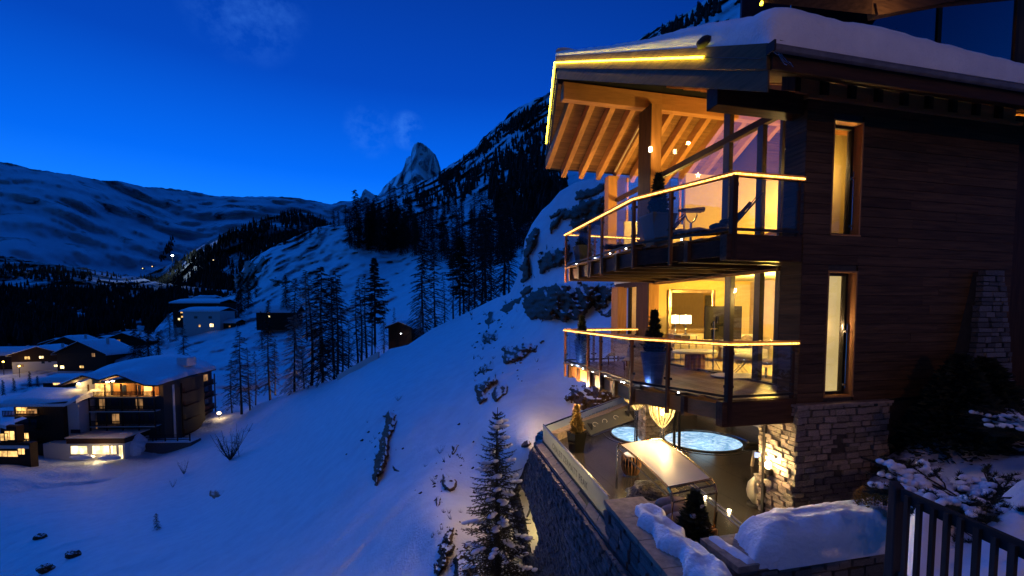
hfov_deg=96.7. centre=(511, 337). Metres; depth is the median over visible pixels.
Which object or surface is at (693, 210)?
telescope on tripod
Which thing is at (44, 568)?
rock
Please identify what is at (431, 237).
larch tree
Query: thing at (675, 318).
table lamp
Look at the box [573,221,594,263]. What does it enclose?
potted conifer
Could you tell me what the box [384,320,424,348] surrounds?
log hut
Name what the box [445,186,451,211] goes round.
spruce tree
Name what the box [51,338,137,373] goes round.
village house
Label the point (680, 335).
lamp stand table
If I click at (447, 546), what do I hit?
rock outcrop
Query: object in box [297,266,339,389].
larch tree
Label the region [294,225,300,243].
larch tree
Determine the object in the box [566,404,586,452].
potted conifer
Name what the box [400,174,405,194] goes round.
spruce tree
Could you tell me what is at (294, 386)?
larch tree
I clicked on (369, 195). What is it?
peak
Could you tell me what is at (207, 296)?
house
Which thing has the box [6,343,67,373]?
village house
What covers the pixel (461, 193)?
larch tree
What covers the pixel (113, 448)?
window
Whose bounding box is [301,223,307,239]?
larch tree
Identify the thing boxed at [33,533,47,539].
rock
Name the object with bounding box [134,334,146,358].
spruce tree
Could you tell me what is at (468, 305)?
larch tree
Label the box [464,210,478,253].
larch tree
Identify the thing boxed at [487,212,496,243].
spruce tree
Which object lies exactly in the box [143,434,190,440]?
rail fence
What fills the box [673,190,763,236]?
sun lounger
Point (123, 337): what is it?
village house
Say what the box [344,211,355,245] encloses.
larch tree
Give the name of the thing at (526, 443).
rock outcrop
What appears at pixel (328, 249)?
valley hillside
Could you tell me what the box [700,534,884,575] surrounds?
wall
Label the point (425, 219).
larch tree
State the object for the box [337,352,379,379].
path wall
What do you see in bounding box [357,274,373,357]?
larch tree
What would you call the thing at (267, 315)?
spruce tree
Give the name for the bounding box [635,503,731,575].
snow drift
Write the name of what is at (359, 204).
larch tree
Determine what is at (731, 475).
terrace
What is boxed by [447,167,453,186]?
larch tree
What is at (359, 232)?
larch tree
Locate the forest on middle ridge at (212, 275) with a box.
[108,208,331,290]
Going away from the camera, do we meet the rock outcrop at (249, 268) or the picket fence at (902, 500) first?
the picket fence at (902, 500)
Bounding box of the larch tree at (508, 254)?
[496,222,518,292]
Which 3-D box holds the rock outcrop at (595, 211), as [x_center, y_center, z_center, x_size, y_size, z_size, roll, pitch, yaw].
[6.386,-10.339,38.590,2.471,2.941,4.691,-3,4,-43]
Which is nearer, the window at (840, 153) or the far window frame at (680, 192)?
the window at (840, 153)
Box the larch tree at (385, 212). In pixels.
[383,203,387,231]
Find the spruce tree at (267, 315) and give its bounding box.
[264,300,272,335]
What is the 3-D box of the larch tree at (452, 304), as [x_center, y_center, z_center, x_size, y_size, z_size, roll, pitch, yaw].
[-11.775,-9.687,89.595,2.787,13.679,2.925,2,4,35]
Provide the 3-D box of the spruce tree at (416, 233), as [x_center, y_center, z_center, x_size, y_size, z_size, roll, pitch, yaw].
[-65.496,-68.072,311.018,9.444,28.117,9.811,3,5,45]
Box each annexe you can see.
[43,428,149,460]
[222,318,247,328]
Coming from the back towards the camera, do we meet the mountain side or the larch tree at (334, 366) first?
the mountain side
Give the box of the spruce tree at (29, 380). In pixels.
[27,372,33,387]
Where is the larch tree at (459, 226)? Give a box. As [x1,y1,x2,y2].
[452,208,464,247]
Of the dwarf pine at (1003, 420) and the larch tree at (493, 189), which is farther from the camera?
the larch tree at (493, 189)
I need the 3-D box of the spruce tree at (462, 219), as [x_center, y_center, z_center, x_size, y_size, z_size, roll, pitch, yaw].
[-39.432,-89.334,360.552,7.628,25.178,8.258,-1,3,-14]
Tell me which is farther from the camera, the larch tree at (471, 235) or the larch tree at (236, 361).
the larch tree at (471, 235)
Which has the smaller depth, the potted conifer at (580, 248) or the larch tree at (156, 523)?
the potted conifer at (580, 248)
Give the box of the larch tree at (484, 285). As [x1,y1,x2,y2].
[461,204,503,313]
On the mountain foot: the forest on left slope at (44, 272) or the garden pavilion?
the forest on left slope at (44, 272)
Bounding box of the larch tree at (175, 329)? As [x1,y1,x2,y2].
[173,325,178,339]
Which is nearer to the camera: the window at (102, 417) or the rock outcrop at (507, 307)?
the rock outcrop at (507, 307)
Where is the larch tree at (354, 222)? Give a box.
[348,204,357,244]
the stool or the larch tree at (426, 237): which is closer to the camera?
the stool
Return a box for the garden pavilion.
[36,373,88,386]
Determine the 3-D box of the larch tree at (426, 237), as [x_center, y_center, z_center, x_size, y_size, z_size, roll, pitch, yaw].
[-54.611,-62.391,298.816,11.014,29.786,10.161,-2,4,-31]
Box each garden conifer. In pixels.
[887,352,1023,464]
[932,355,1023,451]
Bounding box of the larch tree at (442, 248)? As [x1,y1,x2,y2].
[437,236,446,260]
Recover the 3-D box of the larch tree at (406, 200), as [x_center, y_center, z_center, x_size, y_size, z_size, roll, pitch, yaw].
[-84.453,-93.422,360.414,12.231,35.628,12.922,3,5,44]
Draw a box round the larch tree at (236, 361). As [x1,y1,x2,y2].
[229,331,254,414]
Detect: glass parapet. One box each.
[542,424,609,520]
[545,397,626,430]
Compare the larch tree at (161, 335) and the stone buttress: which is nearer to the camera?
the stone buttress
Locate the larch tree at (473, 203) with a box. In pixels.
[470,193,477,214]
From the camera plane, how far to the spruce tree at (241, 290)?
288.49 m
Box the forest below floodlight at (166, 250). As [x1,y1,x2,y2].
[159,235,174,261]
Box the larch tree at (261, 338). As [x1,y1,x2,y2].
[253,312,266,348]
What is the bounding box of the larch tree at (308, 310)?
[287,279,335,388]
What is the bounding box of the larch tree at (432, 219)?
[425,210,438,236]
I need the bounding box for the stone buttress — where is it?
[942,270,1013,395]
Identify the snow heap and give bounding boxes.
[734,496,887,569]
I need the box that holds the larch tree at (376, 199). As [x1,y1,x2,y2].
[371,195,380,229]
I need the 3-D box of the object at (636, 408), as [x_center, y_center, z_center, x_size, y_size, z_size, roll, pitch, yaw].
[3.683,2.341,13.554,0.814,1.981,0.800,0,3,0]
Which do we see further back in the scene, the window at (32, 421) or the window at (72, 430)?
the window at (72, 430)
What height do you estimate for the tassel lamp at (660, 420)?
1.921 m
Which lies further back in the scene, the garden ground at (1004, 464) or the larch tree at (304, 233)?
the larch tree at (304, 233)
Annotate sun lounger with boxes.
[604,214,684,253]
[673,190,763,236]
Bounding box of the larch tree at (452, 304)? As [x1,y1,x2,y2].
[447,254,458,318]
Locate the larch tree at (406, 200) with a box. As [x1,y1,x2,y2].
[402,197,410,236]
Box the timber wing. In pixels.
[0,387,99,455]
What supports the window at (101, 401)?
in the hotel
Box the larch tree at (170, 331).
[163,313,175,341]
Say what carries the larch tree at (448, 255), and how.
on the mountain side
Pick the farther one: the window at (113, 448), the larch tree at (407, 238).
the larch tree at (407, 238)
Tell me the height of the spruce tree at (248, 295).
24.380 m
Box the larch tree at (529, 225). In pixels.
[518,208,535,249]
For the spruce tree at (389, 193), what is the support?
on the mountain side
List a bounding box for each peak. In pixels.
[360,189,374,199]
[378,142,440,195]
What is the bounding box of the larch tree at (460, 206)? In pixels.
[457,198,463,217]
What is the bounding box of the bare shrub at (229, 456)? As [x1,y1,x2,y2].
[212,425,251,459]
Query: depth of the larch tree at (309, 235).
403.82 m
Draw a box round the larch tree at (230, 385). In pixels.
[221,360,238,412]
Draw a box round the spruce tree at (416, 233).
[410,217,420,256]
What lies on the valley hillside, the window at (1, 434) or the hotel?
the hotel
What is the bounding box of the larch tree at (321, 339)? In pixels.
[313,286,331,382]
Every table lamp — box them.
[671,313,678,333]
[680,314,690,333]
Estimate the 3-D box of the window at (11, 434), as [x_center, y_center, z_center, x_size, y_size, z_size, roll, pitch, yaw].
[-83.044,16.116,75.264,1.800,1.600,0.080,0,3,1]
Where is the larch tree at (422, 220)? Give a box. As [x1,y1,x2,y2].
[418,211,425,237]
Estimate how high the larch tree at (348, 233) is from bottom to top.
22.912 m
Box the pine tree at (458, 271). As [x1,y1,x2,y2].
[442,237,476,315]
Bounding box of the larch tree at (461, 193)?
[458,185,464,209]
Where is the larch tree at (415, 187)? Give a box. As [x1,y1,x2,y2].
[411,176,418,198]
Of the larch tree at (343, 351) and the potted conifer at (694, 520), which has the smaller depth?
the potted conifer at (694, 520)
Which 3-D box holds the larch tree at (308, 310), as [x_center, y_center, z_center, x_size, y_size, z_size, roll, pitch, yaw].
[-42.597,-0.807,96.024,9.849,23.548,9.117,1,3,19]
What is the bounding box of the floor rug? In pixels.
[711,373,751,378]
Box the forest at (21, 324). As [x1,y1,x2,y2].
[0,278,234,345]
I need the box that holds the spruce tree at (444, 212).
[442,200,446,219]
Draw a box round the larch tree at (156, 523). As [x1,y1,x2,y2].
[152,513,160,530]
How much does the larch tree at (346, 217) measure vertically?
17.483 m
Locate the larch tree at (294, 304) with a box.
[283,279,308,346]
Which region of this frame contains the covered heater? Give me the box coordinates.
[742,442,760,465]
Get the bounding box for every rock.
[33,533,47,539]
[35,563,55,573]
[65,549,81,558]
[625,480,678,500]
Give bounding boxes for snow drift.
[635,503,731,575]
[709,536,754,563]
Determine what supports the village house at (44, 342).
on the valley hillside
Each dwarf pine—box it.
[860,456,1023,548]
[958,398,1023,438]
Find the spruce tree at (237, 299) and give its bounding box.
[235,291,244,317]
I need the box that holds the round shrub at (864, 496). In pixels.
[851,482,887,516]
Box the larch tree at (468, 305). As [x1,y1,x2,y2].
[464,254,473,311]
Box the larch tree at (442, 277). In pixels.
[441,274,448,322]
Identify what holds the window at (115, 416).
in the hotel
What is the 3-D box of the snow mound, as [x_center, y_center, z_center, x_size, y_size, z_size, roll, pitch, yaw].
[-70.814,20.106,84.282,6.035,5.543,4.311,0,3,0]
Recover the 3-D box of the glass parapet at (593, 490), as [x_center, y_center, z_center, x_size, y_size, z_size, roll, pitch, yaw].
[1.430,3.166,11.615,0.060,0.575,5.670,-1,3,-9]
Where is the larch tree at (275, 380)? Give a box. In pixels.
[271,339,280,394]
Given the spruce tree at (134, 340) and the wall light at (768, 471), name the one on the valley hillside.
the spruce tree at (134, 340)
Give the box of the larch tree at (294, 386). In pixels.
[277,315,308,394]
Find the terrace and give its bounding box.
[557,410,760,535]
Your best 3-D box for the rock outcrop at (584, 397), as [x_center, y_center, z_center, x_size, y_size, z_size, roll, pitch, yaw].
[3.347,2.636,20.435,2.998,1.286,2.553,2,4,34]
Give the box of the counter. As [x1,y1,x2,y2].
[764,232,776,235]
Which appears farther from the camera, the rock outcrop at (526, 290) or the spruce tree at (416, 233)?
the spruce tree at (416, 233)
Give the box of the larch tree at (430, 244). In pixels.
[427,234,436,257]
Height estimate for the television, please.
1.760 m
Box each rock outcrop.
[209,490,224,498]
[234,261,258,298]
[255,256,269,278]
[269,276,291,286]
[372,410,396,485]
[433,527,455,575]
[436,495,440,506]
[441,473,456,491]
[452,444,458,454]
[453,545,470,575]
[474,376,497,403]
[479,360,494,374]
[483,330,497,343]
[485,312,495,328]
[492,383,507,401]
[500,301,514,312]
[502,340,543,363]
[511,285,532,303]
[519,227,539,292]
[521,440,530,447]
[522,281,601,321]
[537,244,572,273]
[549,208,567,218]
[550,195,603,233]
[564,384,611,409]
[569,203,603,231]
[575,183,604,200]
[593,282,615,312]
[600,309,610,316]
[602,392,618,402]
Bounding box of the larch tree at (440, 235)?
[435,228,445,250]
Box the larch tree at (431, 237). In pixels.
[427,227,437,253]
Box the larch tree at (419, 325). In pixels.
[414,307,423,339]
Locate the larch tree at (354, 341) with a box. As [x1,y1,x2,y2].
[343,292,370,362]
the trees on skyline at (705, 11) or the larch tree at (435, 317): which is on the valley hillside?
the larch tree at (435, 317)
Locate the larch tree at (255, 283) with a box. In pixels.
[251,275,259,297]
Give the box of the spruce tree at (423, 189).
[420,184,425,207]
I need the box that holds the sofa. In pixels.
[719,334,767,359]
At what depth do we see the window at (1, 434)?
75.30 m
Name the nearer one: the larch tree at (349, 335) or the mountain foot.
the larch tree at (349, 335)
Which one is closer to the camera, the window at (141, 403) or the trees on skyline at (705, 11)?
the window at (141, 403)
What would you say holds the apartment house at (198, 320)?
on the valley hillside
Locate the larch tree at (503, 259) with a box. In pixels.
[487,196,519,296]
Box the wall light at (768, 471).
[765,461,772,475]
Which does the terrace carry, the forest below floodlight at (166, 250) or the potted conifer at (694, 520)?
the potted conifer at (694, 520)
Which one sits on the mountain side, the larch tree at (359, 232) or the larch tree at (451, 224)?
the larch tree at (451, 224)
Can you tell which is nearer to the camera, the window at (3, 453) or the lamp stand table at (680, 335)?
the lamp stand table at (680, 335)
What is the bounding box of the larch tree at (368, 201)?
[362,200,375,236]
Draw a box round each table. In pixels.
[69,454,94,459]
[97,455,121,460]
[615,438,717,538]
[672,349,719,369]
[674,334,697,363]
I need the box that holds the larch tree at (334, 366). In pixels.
[305,278,356,386]
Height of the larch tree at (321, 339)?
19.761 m
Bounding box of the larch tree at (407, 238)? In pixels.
[401,212,411,252]
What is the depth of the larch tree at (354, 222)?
344.60 m
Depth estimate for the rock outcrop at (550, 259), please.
37.22 m
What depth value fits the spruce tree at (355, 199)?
372.94 m
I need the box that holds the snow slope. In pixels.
[0,174,678,575]
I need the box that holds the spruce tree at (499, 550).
[455,407,542,575]
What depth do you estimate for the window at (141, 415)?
87.22 m
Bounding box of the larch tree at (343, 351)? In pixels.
[336,298,349,371]
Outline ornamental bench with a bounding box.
[582,408,633,435]
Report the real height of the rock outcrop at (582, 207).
3.271 m
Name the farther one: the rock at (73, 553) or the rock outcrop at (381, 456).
the rock at (73, 553)
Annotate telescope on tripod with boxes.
[678,207,704,240]
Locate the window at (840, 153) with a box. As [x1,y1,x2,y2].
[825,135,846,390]
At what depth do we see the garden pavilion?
152.08 m
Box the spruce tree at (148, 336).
[142,319,154,356]
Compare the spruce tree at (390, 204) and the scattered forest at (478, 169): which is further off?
the scattered forest at (478, 169)
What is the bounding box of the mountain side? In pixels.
[375,0,739,251]
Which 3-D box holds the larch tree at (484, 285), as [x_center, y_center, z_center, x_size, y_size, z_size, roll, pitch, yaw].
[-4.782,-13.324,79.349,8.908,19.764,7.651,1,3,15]
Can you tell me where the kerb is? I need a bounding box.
[551,402,627,439]
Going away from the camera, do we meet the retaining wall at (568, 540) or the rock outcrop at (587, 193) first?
the retaining wall at (568, 540)
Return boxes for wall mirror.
[667,289,715,332]
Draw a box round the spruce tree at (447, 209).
[446,196,449,213]
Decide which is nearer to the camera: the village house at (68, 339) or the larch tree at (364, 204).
the village house at (68, 339)
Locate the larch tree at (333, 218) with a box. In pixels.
[330,211,337,226]
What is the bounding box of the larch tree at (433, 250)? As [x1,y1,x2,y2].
[428,243,438,266]
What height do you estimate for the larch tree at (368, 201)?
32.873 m
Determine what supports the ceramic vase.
on the terrace
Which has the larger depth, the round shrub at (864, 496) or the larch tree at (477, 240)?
the larch tree at (477, 240)
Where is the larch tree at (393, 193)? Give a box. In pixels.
[391,186,396,201]
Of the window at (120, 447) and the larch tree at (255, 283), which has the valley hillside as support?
the larch tree at (255, 283)
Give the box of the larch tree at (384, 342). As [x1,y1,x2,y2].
[377,313,391,352]
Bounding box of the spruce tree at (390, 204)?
[386,198,396,233]
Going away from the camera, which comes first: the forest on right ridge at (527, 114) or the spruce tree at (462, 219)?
the spruce tree at (462, 219)
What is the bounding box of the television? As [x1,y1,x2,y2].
[704,306,741,371]
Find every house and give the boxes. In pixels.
[0,345,34,370]
[0,417,38,466]
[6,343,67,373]
[37,338,57,344]
[44,334,97,344]
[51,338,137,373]
[97,335,112,338]
[107,330,161,346]
[114,356,130,362]
[169,298,238,335]
[179,306,237,336]
[193,295,222,297]
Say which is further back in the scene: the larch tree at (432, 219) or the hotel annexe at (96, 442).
the larch tree at (432, 219)
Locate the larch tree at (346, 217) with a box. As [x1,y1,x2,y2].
[343,207,347,224]
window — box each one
[0,433,8,440]
[0,450,18,456]
[4,431,15,439]
[15,407,27,413]
[17,449,25,454]
[18,419,28,427]
[26,408,37,413]
[30,419,37,427]
[70,445,87,454]
[71,429,80,432]
[92,445,109,453]
[98,399,106,408]
[99,413,107,423]
[110,445,116,453]
[111,399,118,408]
[111,413,119,423]
[118,445,123,458]
[123,398,131,408]
[124,413,131,423]
[135,398,143,408]
[136,413,143,423]
[147,398,155,408]
[148,413,156,423]
[822,270,857,397]
[825,135,846,390]
[830,119,864,236]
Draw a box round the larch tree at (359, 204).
[355,198,365,231]
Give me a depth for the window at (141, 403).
87.05 m
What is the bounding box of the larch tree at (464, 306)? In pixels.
[451,240,476,314]
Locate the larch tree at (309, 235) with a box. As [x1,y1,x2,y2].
[306,223,311,237]
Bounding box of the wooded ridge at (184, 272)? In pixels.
[139,210,335,290]
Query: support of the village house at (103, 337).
on the valley hillside
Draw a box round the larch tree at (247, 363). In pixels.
[243,349,255,410]
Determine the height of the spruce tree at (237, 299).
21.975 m
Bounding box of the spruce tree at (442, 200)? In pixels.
[440,196,446,218]
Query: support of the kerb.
on the terrace
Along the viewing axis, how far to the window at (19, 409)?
82.86 m
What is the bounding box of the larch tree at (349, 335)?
[343,319,351,368]
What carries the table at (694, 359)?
on the chalet at (887, 207)
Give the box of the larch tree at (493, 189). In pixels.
[488,183,494,210]
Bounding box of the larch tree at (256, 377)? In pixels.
[250,351,259,404]
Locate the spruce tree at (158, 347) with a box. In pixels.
[154,331,162,354]
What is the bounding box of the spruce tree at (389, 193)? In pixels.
[387,183,390,201]
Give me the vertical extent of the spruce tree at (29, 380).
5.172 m
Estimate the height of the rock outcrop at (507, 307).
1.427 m
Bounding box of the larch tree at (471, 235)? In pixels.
[466,219,473,254]
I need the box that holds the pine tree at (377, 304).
[356,258,390,353]
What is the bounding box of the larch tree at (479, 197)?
[474,188,484,227]
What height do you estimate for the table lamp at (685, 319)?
0.660 m
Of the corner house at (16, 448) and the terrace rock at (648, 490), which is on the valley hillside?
the corner house at (16, 448)
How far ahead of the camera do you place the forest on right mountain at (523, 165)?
504.47 m
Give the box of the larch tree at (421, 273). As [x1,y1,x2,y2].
[404,240,437,336]
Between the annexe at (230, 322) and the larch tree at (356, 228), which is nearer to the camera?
the annexe at (230, 322)
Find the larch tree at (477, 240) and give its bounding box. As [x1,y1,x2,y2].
[470,221,497,301]
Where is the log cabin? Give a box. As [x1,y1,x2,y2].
[252,305,304,329]
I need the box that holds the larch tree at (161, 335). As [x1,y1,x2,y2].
[157,330,165,345]
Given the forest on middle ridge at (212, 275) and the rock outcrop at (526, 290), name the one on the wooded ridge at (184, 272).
the forest on middle ridge at (212, 275)
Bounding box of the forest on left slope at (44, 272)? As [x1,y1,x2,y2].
[0,259,121,283]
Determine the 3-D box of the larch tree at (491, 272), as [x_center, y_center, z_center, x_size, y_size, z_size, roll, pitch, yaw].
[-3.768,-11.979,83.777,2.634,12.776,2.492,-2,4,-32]
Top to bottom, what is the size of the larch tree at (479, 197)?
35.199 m
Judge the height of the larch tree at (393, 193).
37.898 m
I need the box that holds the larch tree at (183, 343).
[175,323,191,354]
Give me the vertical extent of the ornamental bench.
0.460 m
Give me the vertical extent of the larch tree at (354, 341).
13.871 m
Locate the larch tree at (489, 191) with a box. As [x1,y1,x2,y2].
[487,185,491,210]
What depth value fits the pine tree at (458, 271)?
83.31 m
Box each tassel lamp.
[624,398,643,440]
[648,405,674,439]
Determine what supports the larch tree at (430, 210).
on the mountain side
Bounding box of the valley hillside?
[0,223,523,502]
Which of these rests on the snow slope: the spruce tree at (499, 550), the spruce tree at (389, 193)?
the spruce tree at (499, 550)
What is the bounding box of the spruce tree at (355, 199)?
[350,190,363,231]
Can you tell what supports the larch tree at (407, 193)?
on the mountain side
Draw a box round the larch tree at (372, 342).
[366,298,378,354]
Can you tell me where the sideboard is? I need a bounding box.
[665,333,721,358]
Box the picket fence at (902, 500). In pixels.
[883,480,1023,575]
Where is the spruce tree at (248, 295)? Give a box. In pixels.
[243,275,253,309]
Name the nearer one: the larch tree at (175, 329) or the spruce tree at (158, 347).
the spruce tree at (158, 347)
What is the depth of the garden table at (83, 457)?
78.86 m
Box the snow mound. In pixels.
[120,432,147,455]
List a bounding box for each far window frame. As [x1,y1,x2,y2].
[625,178,628,220]
[678,182,681,223]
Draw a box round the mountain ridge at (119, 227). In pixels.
[0,162,373,276]
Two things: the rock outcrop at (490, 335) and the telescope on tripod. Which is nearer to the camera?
the telescope on tripod
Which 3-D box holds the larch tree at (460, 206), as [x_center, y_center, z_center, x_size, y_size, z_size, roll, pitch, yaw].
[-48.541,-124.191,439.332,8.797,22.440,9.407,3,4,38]
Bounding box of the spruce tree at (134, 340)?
[128,323,139,358]
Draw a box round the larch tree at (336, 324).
[323,271,356,376]
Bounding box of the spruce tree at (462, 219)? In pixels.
[460,209,465,236]
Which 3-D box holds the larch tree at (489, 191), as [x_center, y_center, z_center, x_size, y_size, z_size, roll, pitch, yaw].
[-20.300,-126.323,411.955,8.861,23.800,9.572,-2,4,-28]
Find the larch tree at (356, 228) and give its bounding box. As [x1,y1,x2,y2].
[353,215,363,247]
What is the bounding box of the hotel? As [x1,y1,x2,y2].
[58,354,216,440]
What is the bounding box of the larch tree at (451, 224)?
[447,214,454,237]
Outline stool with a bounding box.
[733,352,751,372]
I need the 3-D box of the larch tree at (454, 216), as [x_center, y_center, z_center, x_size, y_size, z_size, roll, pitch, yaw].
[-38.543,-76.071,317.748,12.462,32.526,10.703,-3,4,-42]
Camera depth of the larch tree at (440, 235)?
280.27 m
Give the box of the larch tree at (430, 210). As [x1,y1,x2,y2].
[428,202,433,223]
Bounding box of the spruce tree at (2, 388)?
[0,380,5,395]
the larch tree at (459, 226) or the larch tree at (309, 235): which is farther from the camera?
the larch tree at (309, 235)
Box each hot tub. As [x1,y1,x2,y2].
[603,425,640,442]
[661,429,748,454]
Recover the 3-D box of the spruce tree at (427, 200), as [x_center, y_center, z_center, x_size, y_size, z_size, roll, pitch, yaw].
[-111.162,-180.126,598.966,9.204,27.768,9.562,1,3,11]
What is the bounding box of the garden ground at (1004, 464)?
[753,393,1023,494]
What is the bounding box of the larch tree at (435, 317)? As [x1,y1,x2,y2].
[418,253,449,329]
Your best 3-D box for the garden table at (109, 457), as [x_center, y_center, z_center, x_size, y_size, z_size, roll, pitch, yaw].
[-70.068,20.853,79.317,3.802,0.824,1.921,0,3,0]
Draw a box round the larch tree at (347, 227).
[344,210,353,241]
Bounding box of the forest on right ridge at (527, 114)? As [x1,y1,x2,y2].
[437,100,548,183]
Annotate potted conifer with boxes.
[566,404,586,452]
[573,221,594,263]
[574,315,586,362]
[639,172,677,245]
[639,308,665,384]
[676,487,714,544]
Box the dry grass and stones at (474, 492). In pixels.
[345,245,552,566]
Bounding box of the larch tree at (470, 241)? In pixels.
[455,221,488,312]
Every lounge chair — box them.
[605,334,633,365]
[621,335,644,369]
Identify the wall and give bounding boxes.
[144,438,200,453]
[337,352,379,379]
[509,443,630,575]
[603,496,686,575]
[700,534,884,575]
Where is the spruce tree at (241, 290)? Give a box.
[233,271,249,311]
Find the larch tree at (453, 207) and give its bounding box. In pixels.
[449,189,456,216]
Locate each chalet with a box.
[546,7,1023,526]
[733,0,1023,173]
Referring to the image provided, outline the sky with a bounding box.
[0,0,703,203]
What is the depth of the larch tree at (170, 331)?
226.09 m
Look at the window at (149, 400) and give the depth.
87.12 m
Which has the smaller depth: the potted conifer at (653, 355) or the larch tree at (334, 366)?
the potted conifer at (653, 355)
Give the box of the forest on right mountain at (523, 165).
[488,133,567,222]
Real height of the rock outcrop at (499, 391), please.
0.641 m
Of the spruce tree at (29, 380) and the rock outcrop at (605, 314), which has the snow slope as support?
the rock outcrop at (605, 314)
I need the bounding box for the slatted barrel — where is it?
[620,452,641,476]
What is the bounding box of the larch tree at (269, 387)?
[253,319,280,400]
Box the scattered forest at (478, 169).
[402,118,545,205]
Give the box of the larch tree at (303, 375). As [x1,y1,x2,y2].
[296,344,312,389]
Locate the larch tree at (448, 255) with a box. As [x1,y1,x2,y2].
[443,246,451,265]
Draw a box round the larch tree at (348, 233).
[346,218,353,247]
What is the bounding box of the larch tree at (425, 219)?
[419,201,429,237]
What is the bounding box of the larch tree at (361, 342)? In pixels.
[354,278,369,361]
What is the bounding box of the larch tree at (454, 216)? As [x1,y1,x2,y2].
[449,205,462,240]
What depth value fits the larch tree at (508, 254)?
69.26 m
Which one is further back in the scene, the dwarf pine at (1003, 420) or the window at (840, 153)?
the window at (840, 153)
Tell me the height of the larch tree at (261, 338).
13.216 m
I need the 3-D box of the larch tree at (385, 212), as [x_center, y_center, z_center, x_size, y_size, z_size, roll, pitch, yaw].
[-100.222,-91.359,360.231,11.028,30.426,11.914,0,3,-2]
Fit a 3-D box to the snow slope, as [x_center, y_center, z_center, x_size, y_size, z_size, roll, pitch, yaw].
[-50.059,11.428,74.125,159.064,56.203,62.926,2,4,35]
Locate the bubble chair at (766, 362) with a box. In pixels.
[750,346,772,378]
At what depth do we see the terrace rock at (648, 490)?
9.49 m
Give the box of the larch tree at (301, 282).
[297,270,318,340]
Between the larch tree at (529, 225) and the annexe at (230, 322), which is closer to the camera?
the larch tree at (529, 225)
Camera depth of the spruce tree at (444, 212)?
471.97 m
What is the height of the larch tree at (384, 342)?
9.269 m
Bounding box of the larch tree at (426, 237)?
[420,220,432,253]
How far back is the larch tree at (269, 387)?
98.18 m
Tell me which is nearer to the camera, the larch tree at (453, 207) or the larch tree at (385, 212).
the larch tree at (385, 212)
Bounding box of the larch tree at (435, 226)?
[432,211,442,241]
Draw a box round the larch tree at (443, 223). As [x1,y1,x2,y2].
[436,216,448,254]
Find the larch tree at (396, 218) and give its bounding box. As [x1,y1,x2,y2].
[391,203,401,247]
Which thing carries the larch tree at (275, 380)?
on the snow slope
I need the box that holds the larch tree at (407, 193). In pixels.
[404,185,409,204]
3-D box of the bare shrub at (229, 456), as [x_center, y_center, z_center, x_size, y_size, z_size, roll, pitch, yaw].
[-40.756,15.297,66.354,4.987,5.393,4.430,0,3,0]
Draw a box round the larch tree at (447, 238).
[440,225,452,259]
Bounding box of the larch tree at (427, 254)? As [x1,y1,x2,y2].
[419,238,429,261]
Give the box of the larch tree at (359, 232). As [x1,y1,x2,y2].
[354,217,363,248]
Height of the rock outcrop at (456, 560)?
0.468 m
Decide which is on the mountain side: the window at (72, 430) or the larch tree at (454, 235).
the larch tree at (454, 235)
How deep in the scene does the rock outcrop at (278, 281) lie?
324.79 m
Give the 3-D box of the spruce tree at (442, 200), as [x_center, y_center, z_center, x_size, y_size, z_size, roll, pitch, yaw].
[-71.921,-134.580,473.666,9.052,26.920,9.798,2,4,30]
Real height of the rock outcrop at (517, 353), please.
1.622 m
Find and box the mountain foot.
[0,256,232,345]
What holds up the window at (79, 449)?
in the hotel annexe at (96, 442)
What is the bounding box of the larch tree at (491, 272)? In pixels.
[487,239,497,299]
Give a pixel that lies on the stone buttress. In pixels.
(983, 331)
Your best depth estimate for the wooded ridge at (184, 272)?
1338.15 m
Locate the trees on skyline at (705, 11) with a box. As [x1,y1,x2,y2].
[646,0,721,38]
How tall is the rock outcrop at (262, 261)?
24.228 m
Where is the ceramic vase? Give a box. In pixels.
[746,473,759,507]
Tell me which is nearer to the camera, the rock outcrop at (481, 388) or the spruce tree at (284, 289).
the rock outcrop at (481, 388)
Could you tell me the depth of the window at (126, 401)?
86.99 m
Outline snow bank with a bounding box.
[907,470,1023,575]
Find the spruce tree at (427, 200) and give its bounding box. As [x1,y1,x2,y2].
[426,190,429,208]
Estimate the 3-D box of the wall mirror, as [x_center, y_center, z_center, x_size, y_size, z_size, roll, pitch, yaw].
[5.944,-0.870,15.069,1.760,1.460,0.060,-1,3,-13]
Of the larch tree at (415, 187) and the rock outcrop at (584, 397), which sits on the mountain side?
the larch tree at (415, 187)
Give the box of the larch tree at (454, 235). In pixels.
[449,229,459,252]
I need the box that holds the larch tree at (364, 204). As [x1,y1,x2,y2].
[359,197,367,237]
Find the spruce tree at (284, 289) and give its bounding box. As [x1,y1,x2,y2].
[279,275,290,309]

